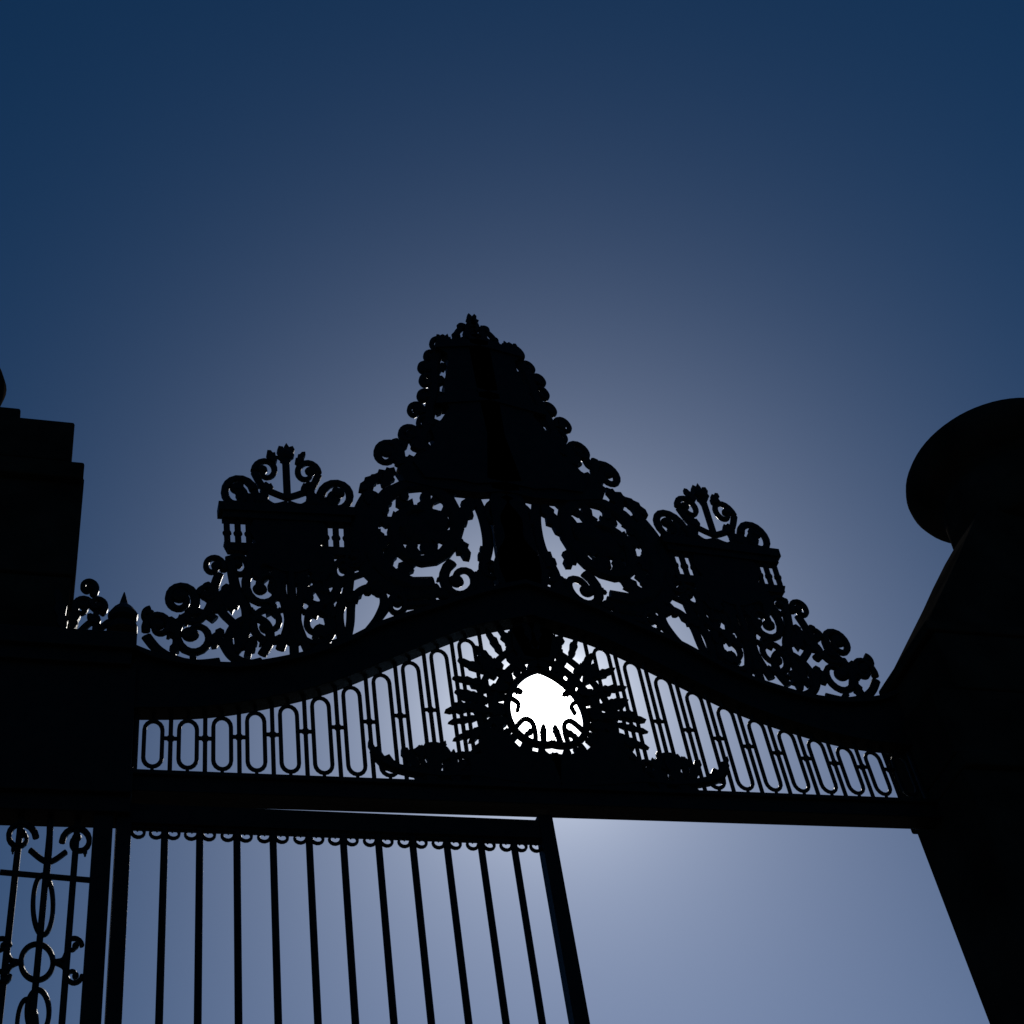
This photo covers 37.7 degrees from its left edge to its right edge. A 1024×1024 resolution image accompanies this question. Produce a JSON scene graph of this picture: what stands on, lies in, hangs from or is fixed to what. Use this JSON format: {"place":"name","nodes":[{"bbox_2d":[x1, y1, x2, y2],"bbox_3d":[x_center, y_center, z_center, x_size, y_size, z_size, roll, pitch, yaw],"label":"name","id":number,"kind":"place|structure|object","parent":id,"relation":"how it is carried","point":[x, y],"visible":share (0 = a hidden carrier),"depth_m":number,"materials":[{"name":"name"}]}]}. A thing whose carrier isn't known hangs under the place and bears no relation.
{"place":"outdoors","nodes":[
{"label":"outdoors","id":0,"kind":"place"},
{"bbox_2d":[0,369,83,627],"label":"stone gate pier","id":1,"kind":"structure","parent":0,"point":[41,484],"depth_m":8.28,"materials":[{"name":"black stone"}]},
{"bbox_2d":[0,0,1023,1023],"label":"sky","id":2,"kind":"structure","parent":0,"point":[757,254],"materials":[{"name":"blue"}]},
{"bbox_3d":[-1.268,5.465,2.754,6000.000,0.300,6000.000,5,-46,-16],"label":"ground","id":3,"kind":"structure","parent":0,"visible":0},
{"bbox_2d":[0,814,112,1023],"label":"side screen","id":4,"kind":"object","parent":3,"relation":"on","point":[91,978],"visible":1,"depth_m":6.43,"materials":[{"name":"paint"}]},
{"bbox_2d":[0,624,136,827],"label":"screen entablature","id":5,"kind":"structure","parent":4,"relation":"on","point":[67,699],"depth_m":7.09,"materials":[{"name":"paint"}]},
{"bbox_2d":[53,578,137,632],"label":"screen finials","id":6,"kind":"object","parent":5,"relation":"on","point":[123,615],"visible":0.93,"depth_m":7.66,"materials":[{"name":"paint"}]},
{"bbox_2d":[104,803,589,1023],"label":"gate leaf","id":7,"kind":"object","parent":3,"relation":"on","point":[344,827],"visible":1,"depth_m":6.93,"materials":[{"name":"paint"}]},
{"bbox_2d":[879,398,1023,1023],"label":"stone gate pier","id":8,"kind":"structure","parent":3,"relation":"on","point":[955,678],"depth_m":8.48,"materials":[{"name":"black stone"}]},
{"bbox_2d":[131,579,942,829],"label":"overthrow beam","id":9,"kind":"structure","parent":8,"relation":"attached to","point":[179,688],"depth_m":7.82,"materials":[{"name":"metal"}]},
{"bbox_2d":[141,313,880,789],"bbox_3d":[-0.011,0.062,8.986,4.247,4.046,0.107,5,-46,-16],"label":"scrollwork crest","id":10,"kind":"object","parent":9,"relation":"on","point":[497,445],"visible":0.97,"depth_m":8.72,"materials":[{"name":"paint"}]},
{"bbox_2d":[131,630,929,798],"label":"frieze pickets","id":11,"kind":"object","parent":9,"relation":"on","point":[205,738],"visible":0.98,"depth_m":7.96,"materials":[{"name":"paint"}]}
]}

